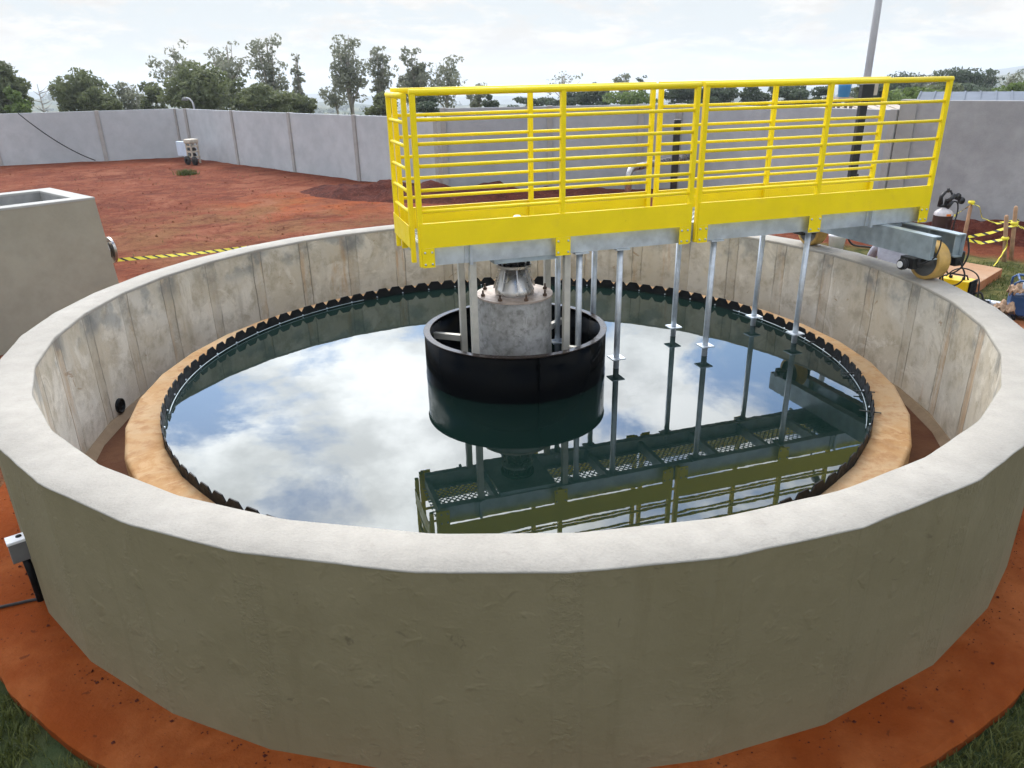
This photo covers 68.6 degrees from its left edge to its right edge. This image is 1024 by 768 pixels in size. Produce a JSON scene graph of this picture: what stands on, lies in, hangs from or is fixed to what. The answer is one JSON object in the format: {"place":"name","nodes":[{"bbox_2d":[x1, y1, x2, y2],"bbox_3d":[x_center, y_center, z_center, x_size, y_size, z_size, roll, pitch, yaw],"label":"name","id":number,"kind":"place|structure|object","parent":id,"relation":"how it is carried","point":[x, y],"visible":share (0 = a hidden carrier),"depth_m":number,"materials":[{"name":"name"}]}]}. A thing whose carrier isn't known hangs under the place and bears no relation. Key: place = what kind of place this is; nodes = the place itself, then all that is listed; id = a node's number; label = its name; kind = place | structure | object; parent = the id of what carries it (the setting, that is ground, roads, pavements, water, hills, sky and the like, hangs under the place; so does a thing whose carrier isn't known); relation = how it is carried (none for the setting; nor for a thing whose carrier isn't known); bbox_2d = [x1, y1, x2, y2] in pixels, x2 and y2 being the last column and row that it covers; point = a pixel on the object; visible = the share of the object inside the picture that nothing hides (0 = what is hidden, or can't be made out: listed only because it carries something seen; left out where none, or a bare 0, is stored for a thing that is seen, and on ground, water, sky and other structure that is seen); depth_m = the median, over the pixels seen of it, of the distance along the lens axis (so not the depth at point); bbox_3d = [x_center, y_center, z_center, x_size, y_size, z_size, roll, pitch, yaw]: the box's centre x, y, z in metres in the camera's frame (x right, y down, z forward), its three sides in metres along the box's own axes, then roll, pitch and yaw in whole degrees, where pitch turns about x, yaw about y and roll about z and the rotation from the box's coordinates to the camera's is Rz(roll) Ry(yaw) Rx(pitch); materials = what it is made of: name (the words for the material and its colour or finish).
{"place":"outdoors","nodes":[
{"label":"outdoors","id":0,"kind":"place"},
{"bbox_2d":[176,138,200,164],"bbox_3d":[-13.198,-9.508,30.691,1.557,0.989,0.516,14,27,32],"label":"pump cart","id":1,"kind":"object","parent":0,"point":[186,149],"visible":1,"depth_m":30.57,"materials":[{"name":"beige metal"}]},
{"bbox_2d":[36,168,378,263],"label":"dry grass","id":2,"kind":"structure","parent":0,"point":[231,207],"depth_m":21.83,"materials":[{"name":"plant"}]},
{"bbox_2d":[0,482,1023,767],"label":"path","id":3,"kind":"structure","parent":0,"point":[976,694],"depth_m":4.10,"materials":[{"name":"brown soil"}]},
{"bbox_2d":[1,499,1023,767],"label":"grit","id":4,"kind":"object","parent":3,"relation":"on","point":[329,767],"visible":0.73,"depth_m":4.20,"materials":[{"name":"soil"}]},
{"bbox_2d":[0,66,1023,767],"bbox_3d":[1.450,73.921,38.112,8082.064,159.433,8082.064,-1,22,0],"label":"ground","id":5,"kind":"structure","parent":0,"point":[208,190],"depth_m":19.82,"materials":[{"name":"red soil"}]},
{"bbox_2d":[0,60,34,113],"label":"broadleaf tree","id":6,"kind":"object","parent":5,"relation":"on","point":[8,78],"visible":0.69,"depth_m":49.03,"materials":[{"name":"green plant"}]},
{"bbox_2d":[3,85,32,112],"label":"bush","id":7,"kind":"object","parent":5,"relation":"on","point":[17,105],"visible":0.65,"depth_m":47.36,"materials":[{"name":"green plant"}]},
{"bbox_2d":[0,532,43,608],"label":"junction box","id":8,"kind":"object","parent":5,"relation":"on","point":[16,544],"visible":0.8,"depth_m":4.86,"materials":[{"name":"grey plastic"}]},
{"bbox_2d":[32,85,52,112],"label":"bare tree","id":9,"kind":"object","parent":5,"relation":"on","point":[43,110],"visible":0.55,"depth_m":51.46,"materials":[{"name":"grey plant"}]},
{"bbox_2d":[0,188,118,354],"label":"square tank","id":10,"kind":"object","parent":5,"relation":"on","point":[58,250],"visible":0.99,"depth_m":10.03,"materials":[{"name":"grey concrete"}]},
{"bbox_2d":[117,246,244,261],"bbox_3d":[-5.272,-2.179,12.426,0.034,0.338,2.629,13,26,30],"label":"caution tape","id":11,"kind":"object","parent":10,"relation":"attached to","point":[168,255],"visible":0.8,"depth_m":12.13,"materials":[{"name":"yellow plastic"}]},
{"bbox_2d":[47,67,115,111],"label":"broadleaf tree","id":12,"kind":"object","parent":5,"relation":"on","point":[71,89],"visible":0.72,"depth_m":54.01,"materials":[{"name":"green plant"}]},
{"bbox_2d":[0,108,181,165],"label":"perimeter wall","id":13,"kind":"structure","parent":5,"relation":"on","point":[110,135],"depth_m":32.18,"materials":[{"name":"grey concrete"}]},
{"bbox_2d":[18,113,95,160],"bbox_3d":[-19.120,-10.371,31.585,2.446,2.049,0.042,-12,25,-25],"label":"hanging cable","id":14,"kind":"object","parent":13,"relation":"hanging from","point":[54,139],"visible":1,"depth_m":31.53,"materials":[{"name":"black rubber"}]},
{"bbox_2d":[76,85,123,110],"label":"bush","id":15,"kind":"object","parent":5,"relation":"on","point":[104,102],"visible":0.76,"depth_m":52.02,"materials":[{"name":"green plant"}]},
{"bbox_2d":[114,81,145,109],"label":"tree","id":16,"kind":"object","parent":5,"relation":"on","point":[129,95],"visible":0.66,"depth_m":56.39,"materials":[{"name":"green plant"}]},
{"bbox_2d":[137,81,168,109],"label":"broadleaf tree","id":17,"kind":"object","parent":5,"relation":"on","point":[150,98],"visible":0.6,"depth_m":54.67,"materials":[{"name":"green plant"}]},
{"bbox_2d":[145,39,196,86],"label":"eucalyptus tree","id":18,"kind":"object","parent":5,"relation":"on","point":[175,57],"visible":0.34,"depth_m":62.73,"materials":[{"name":"green plant"}]},
{"bbox_2d":[173,108,188,156],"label":"perimeter wall","id":19,"kind":"structure","parent":5,"relation":"on","point":[180,122],"depth_m":32.92,"materials":[{"name":"grey concrete"}]},
{"bbox_2d":[171,168,200,175],"bbox_3d":[-11.894,-7.727,27.306,0.959,0.240,0.909,18,29,38],"label":"weed tuft","id":20,"kind":"object","parent":5,"relation":"on","point":[186,172],"visible":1,"depth_m":27.23,"materials":[{"name":"green plant"}]},
{"bbox_2d":[182,97,194,108],"bbox_3d":[-14.364,-11.894,33.530,0.520,1.739,0.273,-1,22,0],"label":"vent pipe","id":21,"kind":"object","parent":5,"relation":"on","point":[185,98],"visible":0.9,"depth_m":33.20,"materials":[{"name":"grey plastic"}]},
{"bbox_2d":[154,60,234,109],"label":"broadleaf tree","id":22,"kind":"object","parent":5,"relation":"on","point":[205,89],"visible":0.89,"depth_m":50.13,"materials":[{"name":"green plant"}]},
{"bbox_2d":[0,165,433,277],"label":"clods","id":23,"kind":"object","parent":5,"relation":"on","point":[195,195],"visible":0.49,"depth_m":22.00,"materials":[{"name":"red soil"}]},
{"bbox_2d":[203,41,253,89],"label":"eucalyptus tree","id":24,"kind":"object","parent":5,"relation":"on","point":[227,64],"visible":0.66,"depth_m":63.22,"materials":[{"name":"green plant"}]},
{"bbox_2d":[222,77,251,110],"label":"broadleaf tree","id":25,"kind":"object","parent":5,"relation":"on","point":[239,84],"visible":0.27,"depth_m":54.21,"materials":[{"name":"green plant"}]},
{"bbox_2d":[245,33,290,90],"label":"eucalyptus tree","id":26,"kind":"object","parent":5,"relation":"on","point":[268,68],"visible":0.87,"depth_m":61.18,"materials":[{"name":"green plant"}]},
{"bbox_2d":[232,81,307,112],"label":"bush","id":27,"kind":"object","parent":5,"relation":"on","point":[256,97],"visible":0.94,"depth_m":48.47,"materials":[{"name":"green plant"}]},
{"bbox_2d":[290,53,305,95],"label":"eucalyptus tree","id":28,"kind":"object","parent":5,"relation":"on","point":[297,80],"visible":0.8,"depth_m":61.90,"materials":[{"name":"green plant"}]},
{"bbox_2d":[289,97,317,113],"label":"bush","id":29,"kind":"object","parent":5,"relation":"on","point":[310,106],"visible":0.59,"depth_m":53.55,"materials":[{"name":"green plant"}]},
{"bbox_2d":[183,108,443,183],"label":"perimeter wall","id":30,"kind":"structure","parent":5,"relation":"on","point":[354,147],"depth_m":26.51,"materials":[{"name":"grey concrete"}]},
{"bbox_2d":[318,72,348,114],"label":"eucalyptus tree","id":31,"kind":"object","parent":5,"relation":"on","point":[334,101],"visible":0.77,"depth_m":62.01,"materials":[{"name":"green plant"}]},
{"bbox_2d":[329,34,376,114],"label":"eucalyptus tree","id":32,"kind":"object","parent":5,"relation":"on","point":[345,67],"visible":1,"depth_m":59.38,"materials":[{"name":"green plant"}]},
{"bbox_2d":[362,91,398,115],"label":"bush","id":33,"kind":"object","parent":5,"relation":"on","point":[378,108],"visible":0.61,"depth_m":52.87,"materials":[{"name":"green plant"}]},
{"bbox_2d":[366,46,398,101],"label":"eucalyptus tree","id":34,"kind":"object","parent":5,"relation":"on","point":[380,83],"visible":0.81,"depth_m":59.58,"materials":[{"name":"green plant"}]},
{"bbox_2d":[396,46,432,112],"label":"eucalyptus tree","id":35,"kind":"object","parent":5,"relation":"on","point":[416,76],"visible":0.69,"depth_m":57.78,"materials":[{"name":"green plant"}]},
{"bbox_2d":[406,95,439,116],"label":"bush","id":36,"kind":"object","parent":5,"relation":"on","point":[427,104],"visible":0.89,"depth_m":52.96,"materials":[{"name":"green plant"}]},
{"bbox_2d":[426,55,467,107],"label":"eucalyptus tree","id":37,"kind":"object","parent":5,"relation":"on","point":[450,79],"visible":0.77,"depth_m":59.93,"materials":[{"name":"green plant"}]},
{"bbox_2d":[300,179,624,203],"bbox_3d":[-1.585,-5.543,21.310,10.492,0.536,3.232,5,23,15],"label":"soil mound","id":38,"kind":"object","parent":5,"relation":"on","point":[379,191],"visible":0.66,"depth_m":20.78,"materials":[{"name":"brown soil"}]},
{"bbox_2d":[466,82,489,107],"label":"tree","id":39,"kind":"object","parent":5,"relation":"on","point":[476,101],"visible":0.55,"depth_m":62.25,"materials":[{"name":"green plant"}]},
{"bbox_2d":[482,94,499,106],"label":"bush","id":40,"kind":"object","parent":5,"relation":"on","point":[492,103],"visible":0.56,"depth_m":56.90,"materials":[{"name":"green plant"}]},
{"bbox_2d":[0,225,1023,767],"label":"clarifier tank","id":41,"kind":"object","parent":5,"relation":"on","point":[874,565],"visible":0.84,"depth_m":3.79,"materials":[{"name":"concrete"}]},
{"bbox_2d":[477,261,552,355],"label":"column","id":42,"kind":"structure","parent":41,"relation":"on","point":[514,309],"depth_m":6.99,"materials":[{"name":"concrete"}]},
{"bbox_2d":[384,76,969,368],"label":"walkway bridge","id":43,"kind":"structure","parent":42,"relation":"on","point":[817,210],"depth_m":7.11,"materials":[{"name":"metal"}]},
{"bbox_2d":[423,253,606,404],"bbox_3d":[0.033,-0.519,7.298,1.772,1.598,1.796,-8,23,-16],"label":"feed drum","id":44,"kind":"object","parent":43,"relation":"hanging from","point":[570,369],"visible":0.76,"depth_m":6.76,"materials":[{"name":"metal"}]},
{"bbox_2d":[164,284,870,533],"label":"water","id":45,"kind":"structure","parent":41,"relation":"in","point":[350,414],"depth_m":6.21,"materials":[{"name":"teal liquid"}]},
{"bbox_2d":[0,688,1023,767],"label":"grass","id":46,"kind":"structure","parent":5,"relation":"on","point":[15,723],"depth_m":3.97,"materials":[{"name":"green plant"}]},
{"bbox_2d":[36,68,1023,115],"bbox_3d":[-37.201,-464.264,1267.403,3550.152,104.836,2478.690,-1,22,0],"label":"woods","id":47,"kind":"object","parent":5,"relation":"on","point":[317,111],"visible":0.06,"depth_m":880.74,"materials":[{"name":"green plant"}]},
{"bbox_2d":[507,96,555,106],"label":"bush","id":48,"kind":"object","parent":5,"relation":"on","point":[542,101],"visible":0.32,"depth_m":80.38,"materials":[{"name":"green plant"}]},
{"bbox_2d":[440,103,678,188],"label":"perimeter wall","id":49,"kind":"structure","parent":5,"relation":"on","point":[489,125],"depth_m":21.73,"materials":[{"name":"grey concrete"}]},
{"bbox_2d":[547,71,582,99],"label":"thin tree","id":50,"kind":"object","parent":5,"relation":"on","point":[562,78],"visible":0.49,"depth_m":75.92,"materials":[{"name":"green plant"}]},
{"bbox_2d":[546,92,591,105],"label":"bush","id":51,"kind":"object","parent":5,"relation":"on","point":[572,99],"visible":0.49,"depth_m":75.50,"materials":[{"name":"green plant"}]},
{"bbox_2d":[575,82,610,105],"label":"broadleaf tree","id":52,"kind":"object","parent":5,"relation":"on","point":[589,97],"visible":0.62,"depth_m":73.61,"materials":[{"name":"green plant"}]},
{"bbox_2d":[612,73,630,93],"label":"tree","id":53,"kind":"object","parent":5,"relation":"on","point":[626,76],"visible":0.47,"depth_m":73.03,"materials":[{"name":"green plant"}]},
{"bbox_2d":[602,90,657,104],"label":"bush","id":54,"kind":"object","parent":5,"relation":"on","point":[631,98],"visible":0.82,"depth_m":67.46,"materials":[{"name":"green plant"}]},
{"bbox_2d":[635,75,646,103],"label":"conifer tree","id":55,"kind":"object","parent":5,"relation":"on","point":[638,79],"visible":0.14,"depth_m":73.09,"materials":[{"name":"green plant"}]},
{"bbox_2d":[625,154,689,192],"bbox_3d":[4.313,-5.704,20.663,0.340,1.210,4.425,16,28,36],"label":"steel pipe","id":56,"kind":"object","parent":5,"relation":"on","point":[631,170],"visible":0.33,"depth_m":19.35,"materials":[{"name":"silver metal"}]},
{"bbox_2d":[670,119,681,189],"bbox_3d":[4.306,-5.858,19.827,0.190,2.133,0.140,-1,22,0],"label":"black post","id":57,"kind":"object","parent":5,"relation":"on","point":[675,158],"visible":0.68,"depth_m":19.70,"materials":[{"name":"metal"}]},
{"bbox_2d":[664,86,716,103],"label":"broadleaf tree","id":58,"kind":"object","parent":5,"relation":"on","point":[680,95],"visible":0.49,"depth_m":65.92,"materials":[{"name":"green plant"}]},
{"bbox_2d":[710,87,739,102],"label":"broadleaf tree","id":59,"kind":"object","parent":5,"relation":"on","point":[725,95],"visible":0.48,"depth_m":67.66,"materials":[{"name":"green plant"}]},
{"bbox_2d":[738,87,772,105],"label":"broadleaf tree","id":60,"kind":"object","parent":5,"relation":"on","point":[754,94],"visible":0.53,"depth_m":67.42,"materials":[{"name":"green plant"}]},
{"bbox_2d":[677,103,898,188],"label":"perimeter wall","id":61,"kind":"structure","parent":5,"relation":"on","point":[886,149],"depth_m":18.80,"materials":[{"name":"grey concrete"}]},
{"bbox_2d":[766,86,812,104],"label":"broadleaf tree","id":62,"kind":"object","parent":5,"relation":"on","point":[791,93],"visible":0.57,"depth_m":63.91,"materials":[{"name":"green plant"}]},
{"bbox_2d":[809,86,836,103],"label":"broadleaf tree","id":63,"kind":"object","parent":5,"relation":"on","point":[822,90],"visible":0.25,"depth_m":64.13,"materials":[{"name":"green plant"}]},
{"bbox_2d":[832,84,853,108],"bbox_3d":[13.631,-10.615,31.294,0.600,3.627,0.600,-1,22,0],"label":"water tank","id":64,"kind":"object","parent":5,"relation":"on","point":[844,90],"visible":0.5,"depth_m":30.56,"materials":[{"name":"blue plastic"}]},
{"bbox_2d":[828,234,871,248],"bbox_3d":[6.798,-2.608,14.016,1.688,0.284,0.328,10,25,26],"label":"electrical box","id":65,"kind":"object","parent":5,"relation":"on","point":[838,242],"visible":0.44,"depth_m":14.21,"materials":[{"name":"plastic"}]},
{"bbox_2d":[848,87,858,102],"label":"bush","id":66,"kind":"object","parent":5,"relation":"on","point":[856,90],"visible":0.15,"depth_m":62.61,"materials":[{"name":"green plant"}]},
{"bbox_2d":[815,104,899,109],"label":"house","id":67,"kind":"structure","parent":5,"relation":"on","point":[893,106],"depth_m":34.05,"materials":[{"name":"white concrete"}]},
{"bbox_2d":[847,84,878,176],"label":"control column","id":68,"kind":"structure","parent":5,"relation":"on","point":[868,90],"depth_m":15.61,"materials":[{"name":"black metal"}]},
{"bbox_2d":[863,0,882,76],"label":"utility pole","id":69,"kind":"object","parent":5,"relation":"on","point":[872,39],"visible":0.33,"depth_m":18.28,"materials":[{"name":"grey metal"}]},
{"bbox_2d":[849,83,901,101],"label":"broadleaf tree","id":70,"kind":"object","parent":5,"relation":"on","point":[852,94],"visible":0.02,"depth_m":71.88,"materials":[{"name":"green plant"}]},
{"bbox_2d":[870,83,904,101],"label":"broadleaf tree","id":71,"kind":"object","parent":5,"relation":"on","point":[892,86],"visible":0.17,"depth_m":54.46,"materials":[{"name":"green plant"}]},
{"bbox_2d":[889,70,935,87],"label":"broadleaf tree","id":72,"kind":"object","parent":5,"relation":"on","point":[905,85],"visible":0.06,"depth_m":96.70,"materials":[{"name":"green plant"}]},
{"bbox_2d":[887,86,944,104],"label":"broadleaf tree","id":73,"kind":"object","parent":5,"relation":"on","point":[896,94],"visible":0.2,"depth_m":47.31,"materials":[{"name":"green plant"}]},
{"bbox_2d":[911,70,937,87],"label":"eucalyptus tree","id":74,"kind":"object","parent":5,"relation":"on","point":[919,84],"visible":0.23,"depth_m":90.00,"materials":[{"name":"green plant"}]},
{"bbox_2d":[921,82,963,91],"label":"broadleaf tree","id":75,"kind":"object","parent":5,"relation":"on","point":[957,88],"visible":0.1,"depth_m":66.72,"materials":[{"name":"green plant"}]},
{"bbox_2d":[931,188,964,230],"bbox_3d":[8.637,-3.350,14.878,0.499,1.030,0.351,12,26,29],"label":"gas cylinder","id":76,"kind":"object","parent":5,"relation":"on","point":[943,217],"visible":0.87,"depth_m":14.80,"materials":[{"name":"black metal"}]},
{"bbox_2d":[886,99,1023,222],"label":"perimeter wall","id":77,"kind":"structure","parent":5,"relation":"on","point":[981,160],"depth_m":15.75,"materials":[{"name":"grey concrete"}]},
{"bbox_2d":[933,66,986,90],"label":"broadleaf tree","id":78,"kind":"object","parent":5,"relation":"on","point":[963,76],"visible":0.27,"depth_m":86.77,"materials":[{"name":"green plant"}]},
{"bbox_2d":[963,205,972,240],"bbox_3d":[8.724,-3.007,14.412,0.070,0.849,0.070,-1,22,0],"label":"wooden stake","id":79,"kind":"object","parent":5,"relation":"on","point":[966,226],"visible":0.7,"depth_m":14.34,"materials":[{"name":"brown wood"}]},
{"bbox_2d":[954,204,1018,223],"bbox_3d":[9.184,-3.381,14.637,0.975,0.423,0.959,-1,22,0],"label":"caution tape","id":80,"kind":"object","parent":79,"relation":"attached to","point":[1009,221],"visible":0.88,"depth_m":14.29,"materials":[{"name":"yellow plastic"}]},
{"bbox_2d":[937,262,1002,291],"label":"concrete slab","id":81,"kind":"structure","parent":5,"relation":"on","point":[987,274],"depth_m":12.03,"materials":[{"name":"concrete"}]},
{"bbox_2d":[939,268,983,300],"bbox_3d":[6.203,-1.187,10.122,0.250,0.696,0.832,-19,28,-36],"label":"welding machine","id":82,"kind":"object","parent":81,"relation":"on","point":[968,285],"visible":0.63,"depth_m":10.10,"materials":[{"name":"yellow metal"}]},
{"bbox_2d":[917,90,1023,100],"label":"shed","id":83,"kind":"structure","parent":5,"relation":"on","point":[1012,95],"depth_m":30.44,"materials":[{"name":"paint"}]},
{"bbox_2d":[922,219,1023,246],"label":"soil mound","id":84,"kind":"object","parent":5,"relation":"on","point":[976,227],"visible":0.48,"depth_m":14.82,"materials":[{"name":"red soil"}]},
{"bbox_2d":[958,82,998,91],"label":"bush","id":85,"kind":"object","parent":5,"relation":"on","point":[970,87],"visible":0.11,"depth_m":79.89,"materials":[{"name":"green plant"}]},
{"bbox_2d":[977,68,1004,89],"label":"eucalyptus tree","id":86,"kind":"object","parent":5,"relation":"on","point":[990,81],"visible":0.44,"depth_m":91.22,"materials":[{"name":"green plant"}]},
{"bbox_2d":[969,260,1023,322],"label":"grass","id":87,"kind":"structure","parent":5,"relation":"on","point":[1003,277],"depth_m":12.07,"materials":[{"name":"green plant"}]},
{"bbox_2d":[1002,215,1008,261],"bbox_3d":[8.568,-2.470,13.032,0.229,0.931,0.070,-1,22,0],"label":"wooden stake","id":88,"kind":"object","parent":5,"relation":"on","point":[1005,234],"visible":0.82,"depth_m":12.97,"materials":[{"name":"brown wood"}]},
{"bbox_2d":[969,239,1007,265],"bbox_3d":[8.405,-2.369,13.150,0.372,0.435,0.905,-1,22,0],"label":"caution tape","id":89,"kind":"object","parent":88,"relation":"attached to","point":[983,242],"visible":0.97,"depth_m":13.21,"materials":[{"name":"yellow plastic"}]},
{"bbox_2d":[990,80,1023,90],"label":"broadleaf tree","id":90,"kind":"object","parent":5,"relation":"on","point":[1015,86],"visible":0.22,"depth_m":54.39,"materials":[{"name":"green plant"}]},
{"bbox_2d":[1000,69,1023,86],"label":"eucalyptus tree","id":91,"kind":"object","parent":5,"relation":"on","point":[1012,78],"visible":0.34,"depth_m":94.23,"materials":[{"name":"green plant"}]},
{"bbox_2d":[1009,206,1017,259],"bbox_3d":[8.816,-2.604,13.194,0.211,1.044,0.070,-1,22,0],"label":"wooden stake","id":92,"kind":"object","parent":5,"relation":"on","point":[1013,235],"visible":0.84,"depth_m":13.17,"materials":[{"name":"brown wood"}]},
{"bbox_2d":[968,225,1023,237],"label":"caution tape","id":93,"kind":"object","parent":92,"relation":"attached to","point":[987,233],"visible":0.93,"depth_m":13.39,"materials":[{"name":"yellow plastic"}]},
{"bbox_2d":[1009,315,1023,328],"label":"concrete slab","id":94,"kind":"structure","parent":5,"relation":"on","point":[1021,321],"depth_m":10.13,"materials":[{"name":"concrete"}]},
{"bbox_2d":[1007,273,1023,319],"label":"air compressor","id":95,"kind":"object","parent":94,"relation":"on","point":[1017,299],"visible":0.6,"depth_m":10.09,"materials":[{"name":"blue metal"}]},
{"bbox_2d":[1006,282,1023,295],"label":"rag","id":96,"kind":"object","parent":95,"relation":"on","point":[1016,288],"visible":0.98,"depth_m":9.98,"materials":[{"name":"beige fabric"}]},
{"bbox_3d":[6.540,-0.937,10.373,0.580,0.190,0.340,-16,27,-32],"label":"tool crate","id":97,"kind":"object","parent":5,"relation":"on","visible":0},
{"bbox_2d":[990,300,1000,304],"bbox_3d":[6.757,-1.110,10.454,0.320,0.090,0.089,14,27,32],"label":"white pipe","id":98,"kind":"object","parent":97,"relation":"on","point":[993,302],"visible":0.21,"depth_m":10.44,"materials":[{"name":"plastic"}]},
{"bbox_2d":[0,0,1023,97],"label":"sky","id":99,"kind":"structure","parent":0,"point":[499,42],"materials":[{"name":"white"}]},
{"bbox_3d":[6.702,-0.963,10.129,0.205,0.091,0.698,-13,25,-27],"label":"angle grinder","id":100,"kind":"object","parent":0,"visible":0},
{"bbox_2d":[993,299,1015,314],"bbox_3d":[6.592,-1.039,10.082,0.331,0.203,0.210,-1,22,0],"label":"rag","id":101,"kind":"object","parent":100,"relation":"on","point":[1002,306],"visible":0.77,"depth_m":10.03,"materials":[{"name":"beige fabric"}]}
]}

